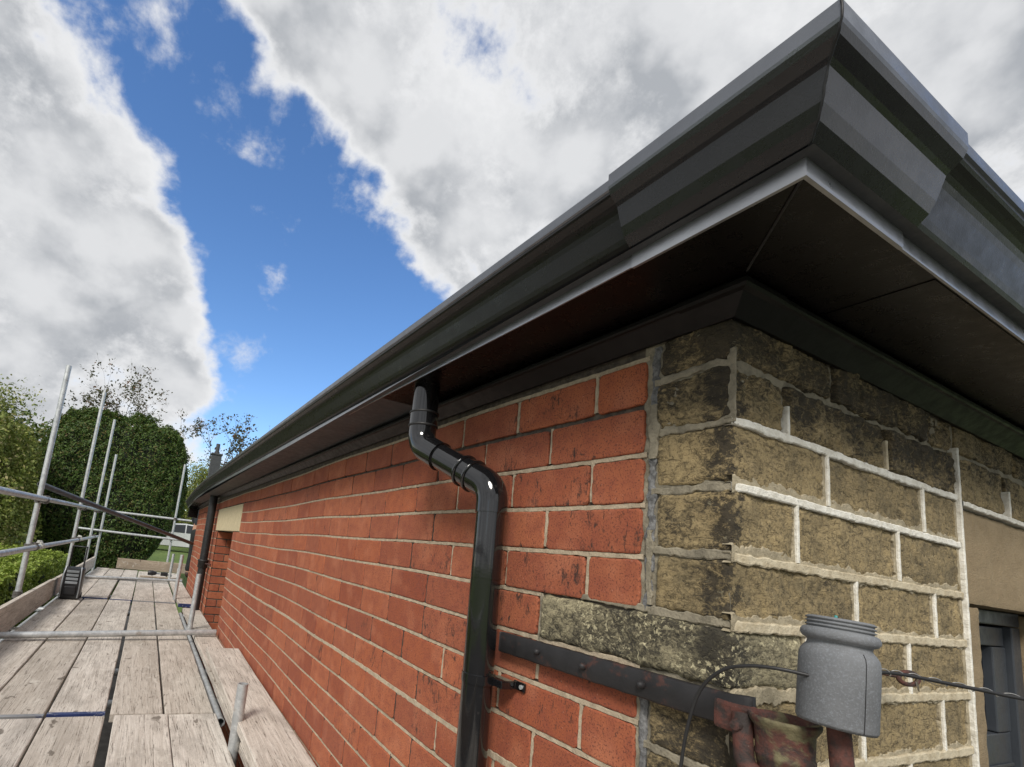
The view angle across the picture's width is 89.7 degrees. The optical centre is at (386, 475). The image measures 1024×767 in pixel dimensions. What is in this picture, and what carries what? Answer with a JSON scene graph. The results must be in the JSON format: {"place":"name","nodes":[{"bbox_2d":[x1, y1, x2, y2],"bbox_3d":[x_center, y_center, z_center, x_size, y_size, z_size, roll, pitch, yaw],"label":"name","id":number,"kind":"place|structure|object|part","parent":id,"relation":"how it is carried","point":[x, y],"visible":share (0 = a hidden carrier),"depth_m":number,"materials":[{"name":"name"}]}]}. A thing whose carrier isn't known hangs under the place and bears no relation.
{"place":"outdoors","nodes":[
{"label":"outdoors","id":0,"kind":"place"},
{"bbox_2d":[5,531,188,612],"bbox_3d":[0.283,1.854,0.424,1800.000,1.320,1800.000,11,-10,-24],"label":"lawn","id":1,"kind":"structure","parent":0,"point":[160,553],"depth_m":23.18,"materials":[{"name":"green plant"}]},
{"bbox_2d":[0,407,42,546],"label":"loose shrub","id":2,"kind":"object","parent":1,"relation":"on","point":[14,476],"visible":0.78,"depth_m":12.07,"materials":[{"name":"green plant"}]},
{"bbox_2d":[0,374,46,468],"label":"autumn tree","id":3,"kind":"object","parent":1,"relation":"on","point":[3,403],"visible":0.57,"depth_m":14.66,"materials":[{"name":"green plant"}]},
{"bbox_2d":[0,388,51,526],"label":"background tree","id":4,"kind":"object","parent":1,"relation":"on","point":[38,431],"visible":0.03,"depth_m":20.00,"materials":[{"name":"green plant"}]},
{"bbox_2d":[0,541,70,626],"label":"privet hedge","id":5,"kind":"object","parent":1,"relation":"on","point":[44,565],"visible":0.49,"depth_m":8.39,"materials":[{"name":"green plant"}]},
{"bbox_2d":[0,499,191,547],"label":"boundary hedge","id":6,"kind":"object","parent":1,"relation":"on","point":[164,545],"visible":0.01,"depth_m":33.88,"materials":[{"name":"green plant"}]},
{"bbox_2d":[29,405,189,600],"bbox_3d":[-8.518,1.221,15.448,4.247,6.523,3.657,11,-10,-24],"label":"clipped conifer","id":7,"kind":"object","parent":1,"relation":"on","point":[152,458],"visible":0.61,"depth_m":14.24,"materials":[{"name":"green plant"}]},
{"bbox_2d":[0,365,248,766],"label":"scaffold","id":8,"kind":"object","parent":1,"relation":"on","point":[39,498],"visible":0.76,"depth_m":4.72,"materials":[{"name":"metal"}]},
{"bbox_2d":[0,718,41,766],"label":"scaffold board","id":9,"kind":"object","parent":8,"relation":"on","point":[17,736],"visible":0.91,"depth_m":2.09,"materials":[{"name":"beige wood"}]},
{"bbox_2d":[0,579,53,631],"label":"toe board","id":10,"kind":"object","parent":8,"relation":"attached to","point":[15,611],"visible":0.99,"depth_m":4.31,"materials":[{"name":"grey wood"}]},
{"bbox_2d":[0,598,82,691],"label":"scaffold board","id":11,"kind":"object","parent":8,"relation":"on","point":[16,655],"visible":0.84,"depth_m":3.71,"materials":[{"name":"grey wood"}]},
{"bbox_2d":[58,545,87,598],"bbox_3d":[-3.688,1.142,5.904,0.224,0.608,0.266,11,-10,-24],"label":"trolley case","id":12,"kind":"object","parent":11,"relation":"on","point":[71,584],"visible":1,"depth_m":5.80,"materials":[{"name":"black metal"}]},
{"bbox_2d":[0,598,107,724],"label":"scaffold board","id":13,"kind":"object","parent":8,"relation":"on","point":[31,688],"visible":0.89,"depth_m":3.03,"materials":[{"name":"grey wood"}]},
{"bbox_2d":[19,716,103,766],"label":"scaffold board","id":14,"kind":"object","parent":8,"relation":"on","point":[65,741],"visible":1,"depth_m":2.08,"materials":[{"name":"beige wood"}]},
{"bbox_2d":[50,557,95,598],"bbox_3d":[-4.848,1.515,7.849,0.042,0.211,5.020,11,-10,-24],"label":"toe board","id":15,"kind":"object","parent":8,"relation":"attached to","point":[89,563],"visible":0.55,"depth_m":6.12,"materials":[{"name":"grey wood"}]},
{"bbox_2d":[46,600,130,716],"bbox_3d":[-2.398,1.367,4.288,0.246,0.042,4.191,11,-10,-24],"label":"scaffold board","id":16,"kind":"object","parent":8,"relation":"on","point":[85,689],"visible":0.83,"depth_m":3.09,"materials":[{"name":"grey wood"}]},
{"bbox_2d":[81,578,98,597],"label":"scaffold board","id":17,"kind":"object","parent":8,"relation":"on","point":[88,584],"visible":0.37,"depth_m":7.33,"materials":[{"name":"grey wood"}]},
{"bbox_2d":[88,567,109,575],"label":"scaffold board","id":18,"kind":"object","parent":8,"relation":"on","point":[98,571],"visible":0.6,"depth_m":9.34,"materials":[{"name":"grey wood"}]},
{"bbox_2d":[82,579,117,600],"bbox_3d":[-4.095,1.632,7.208,0.266,0.042,2.455,11,-10,-24],"label":"scaffold board","id":19,"kind":"object","parent":8,"relation":"on","point":[101,588],"visible":0.84,"depth_m":6.92,"materials":[{"name":"grey wood"}]},
{"bbox_2d":[104,568,123,581],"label":"scaffold board","id":20,"kind":"object","parent":8,"relation":"on","point":[115,572],"visible":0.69,"depth_m":9.50,"materials":[{"name":"grey wood"}]},
{"bbox_2d":[109,580,135,603],"bbox_3d":[-3.834,1.683,7.314,0.248,0.042,2.446,11,-10,-24],"label":"scaffold board","id":21,"kind":"object","parent":8,"relation":"on","point":[123,590],"visible":0.87,"depth_m":7.03,"materials":[{"name":"grey wood"}]},
{"bbox_2d":[119,570,137,580],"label":"scaffold board","id":22,"kind":"object","parent":8,"relation":"on","point":[129,573],"visible":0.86,"depth_m":9.57,"materials":[{"name":"grey wood"}]},
{"bbox_2d":[109,601,162,721],"bbox_3d":[-2.163,1.417,4.402,0.246,0.040,4.194,11,-10,-24],"label":"scaffold board","id":23,"kind":"object","parent":8,"relation":"on","point":[137,691],"visible":0.93,"depth_m":3.23,"materials":[{"name":"grey wood"}]},
{"bbox_2d":[105,714,172,766],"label":"scaffold board","id":24,"kind":"object","parent":8,"relation":"on","point":[143,740],"visible":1,"depth_m":2.18,"materials":[{"name":"beige wood"}]},
{"bbox_2d":[132,582,153,602],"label":"scaffold board","id":25,"kind":"object","parent":8,"relation":"on","point":[143,592],"visible":0.85,"depth_m":7.12,"materials":[{"name":"grey wood"}]},
{"bbox_2d":[136,571,151,582],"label":"scaffold board","id":26,"kind":"object","parent":8,"relation":"on","point":[142,573],"visible":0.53,"depth_m":9.76,"materials":[{"name":"grey wood"}]},
{"bbox_2d":[140,575,181,579],"bbox_3d":[-4.257,1.937,9.456,0.740,0.020,0.100,11,-10,-24],"label":"timber batten","id":27,"kind":"object","parent":26,"relation":"on","point":[157,577],"visible":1,"depth_m":9.39,"materials":[{"name":"beige wood"}]},
{"bbox_2d":[116,558,185,573],"bbox_3d":[-4.996,1.968,10.813,1.500,0.213,0.041,11,-10,-25],"label":"toe board","id":28,"kind":"object","parent":8,"relation":"attached to","point":[134,564],"visible":0.8,"depth_m":10.72,"materials":[{"name":"brown wood"}]},
{"bbox_2d":[152,572,167,583],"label":"scaffold board","id":29,"kind":"object","parent":8,"relation":"on","point":[157,575],"visible":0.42,"depth_m":9.43,"materials":[{"name":"grey wood"}]},
{"bbox_2d":[147,570,171,576],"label":"boots","id":30,"kind":"object","parent":29,"relation":"on","point":[151,572],"visible":0.99,"depth_m":9.62,"materials":[{"name":"black leather"}]},
{"bbox_2d":[153,583,174,604],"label":"scaffold board","id":31,"kind":"object","parent":8,"relation":"on","point":[162,592],"visible":0.88,"depth_m":7.24,"materials":[{"name":"grey wood"}]},
{"bbox_2d":[167,573,182,584],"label":"scaffold board","id":32,"kind":"object","parent":8,"relation":"on","point":[174,576],"visible":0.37,"depth_m":9.58,"materials":[{"name":"grey wood"}]},
{"bbox_2d":[170,584,191,607],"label":"scaffold board","id":33,"kind":"object","parent":8,"relation":"on","point":[183,598],"visible":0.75,"depth_m":7.02,"materials":[{"name":"grey wood"}]},
{"bbox_2d":[155,603,212,714],"bbox_3d":[-1.931,1.461,4.503,0.244,0.041,4.197,11,-10,-24],"label":"scaffold board","id":34,"kind":"object","parent":8,"relation":"on","point":[183,690],"visible":0.94,"depth_m":3.35,"materials":[{"name":"grey wood"}]},
{"bbox_2d":[168,713,234,766],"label":"scaffold board","id":35,"kind":"object","parent":8,"relation":"on","point":[197,740],"visible":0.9,"depth_m":2.26,"materials":[{"name":"beige wood"}]},
{"bbox_2d":[182,608,222,687],"bbox_3d":[-1.665,1.469,4.565,0.194,0.040,3.202,11,-10,-24],"label":"scaffold board","id":36,"kind":"object","parent":8,"relation":"on","point":[203,642],"visible":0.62,"depth_m":4.32,"materials":[{"name":"grey wood"}]},
{"bbox_2d":[214,684,250,766],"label":"scaffold board","id":37,"kind":"object","parent":8,"relation":"on","point":[228,719],"visible":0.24,"depth_m":2.57,"materials":[{"name":"beige wood"}]},
{"bbox_2d":[206,648,316,766],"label":"scaffold board","id":38,"kind":"object","parent":37,"relation":"on","point":[268,737],"visible":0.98,"depth_m":2.29,"materials":[{"name":"beige wood"}]},
{"bbox_2d":[63,353,206,438],"bbox_3d":[-12.127,-0.830,23.881,6.540,8.869,7.279,11,-10,-24],"label":"thin tree","id":39,"kind":"object","parent":1,"relation":"on","point":[107,402],"visible":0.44,"depth_m":22.85,"materials":[{"name":"green plant"}]},
{"bbox_2d":[166,453,221,524],"bbox_3d":[-11.254,1.759,32.114,6.398,6.368,5.824,11,-10,-24],"label":"garden tree","id":40,"kind":"object","parent":1,"relation":"on","point":[199,477],"visible":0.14,"depth_m":31.18,"materials":[{"name":"green plant"}]},
{"bbox_2d":[193,413,269,466],"bbox_3d":[-6.511,0.565,21.376,4.137,6.803,3.595,7,-9,-1],"label":"thin tree","id":41,"kind":"object","parent":1,"relation":"on","point":[240,440],"visible":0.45,"depth_m":21.30,"materials":[{"name":"green plant"}]},
{"bbox_2d":[182,0,1023,766],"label":"building","id":42,"kind":"structure","parent":1,"relation":"on","point":[730,372],"depth_m":0.89,"materials":[{"name":"red brick"}]},
{"bbox_2d":[208,444,222,476],"bbox_3d":[-6.968,1.215,19.494,0.430,5.020,0.430,11,-10,-24],"label":"chimney stack","id":43,"kind":"object","parent":42,"relation":"on","point":[215,460],"visible":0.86,"depth_m":19.61,"materials":[{"name":"stone"}]},
{"bbox_2d":[498,631,854,766],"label":"iron bracket","id":44,"kind":"object","parent":42,"relation":"attached to","point":[785,740],"visible":0.98,"depth_m":0.66,"materials":[{"name":"black metal"}]},
{"bbox_2d":[795,614,881,737],"bbox_3d":[0.516,0.224,0.571,0.077,0.124,0.073,11,-10,-24],"label":"insulator cover","id":45,"kind":"object","parent":44,"relation":"attached to","point":[839,688],"visible":1,"depth_m":0.55,"materials":[{"name":"grey rubber"}]},
{"bbox_2d":[679,664,808,766],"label":"cable","id":46,"kind":"object","parent":45,"relation":"attached to","point":[703,685],"visible":1,"depth_m":0.64,"materials":[{"name":"black rubber"}]},
{"bbox_2d":[882,670,1023,700],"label":"service cable","id":47,"kind":"object","parent":45,"relation":"attached to","point":[955,685],"visible":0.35,"depth_m":0.65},
{"bbox_2d":[882,668,1018,696],"bbox_3d":[0.768,0.274,0.635,0.302,0.021,0.018,6,-9,7],"label":"binding wire","id":48,"kind":"object","parent":47,"relation":"attached to","point":[945,685],"visible":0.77,"depth_m":0.65,"materials":[{"name":"metal"}]},
{"bbox_2d":[882,670,920,686],"bbox_3d":[0.811,0.322,0.803,0.083,0.026,0.022,3,-10,21],"label":"hook eye","id":49,"kind":"object","parent":42,"relation":"attached to","point":[904,683],"visible":0.57,"depth_m":0.79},
{"bbox_2d":[915,679,942,691],"bbox_3d":[0.779,0.305,0.724,0.012,0.032,0.195,-1,-12,39],"label":"tie wire","id":50,"kind":"object","parent":49,"relation":"attached to","point":[917,686],"visible":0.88,"depth_m":0.74,"materials":[{"name":"silver metal"}]},
{"bbox_2d":[978,609,1023,766],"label":"window","id":51,"kind":"structure","parent":42,"relation":"in","point":[1001,661],"depth_m":1.24,"materials":[{"name":"grey glass"}]},
{"bbox_2d":[43,605,162,766],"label":"path","id":52,"kind":"structure","parent":0,"point":[101,754],"depth_m":5.70,"materials":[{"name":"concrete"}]},
{"bbox_2d":[160,523,192,546],"bbox_3d":[-11.167,3.287,26.640,4.270,1.490,1.740,11,-10,-24],"label":"parked car","id":53,"kind":"object","parent":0,"point":[183,530],"visible":0.01,"depth_m":25.99,"materials":[{"name":"white paint"}]},
{"bbox_3d":[-11.099,2.698,25.870,1.300,0.420,0.152,11,-10,-24],"label":"side window","id":54,"kind":"part","parent":53,"relation":"part of","materials":[{"name":"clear glass"}]},
{"bbox_3d":[-9.943,2.917,26.399,1.160,0.420,0.152,11,-10,-24],"label":"side window","id":55,"kind":"part","parent":53,"relation":"part of","materials":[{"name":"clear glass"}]},
{"bbox_2d":[0,0,1023,510],"label":"sky","id":56,"kind":"structure","parent":0,"point":[241,202],"materials":[{"name":"white"}]}
]}

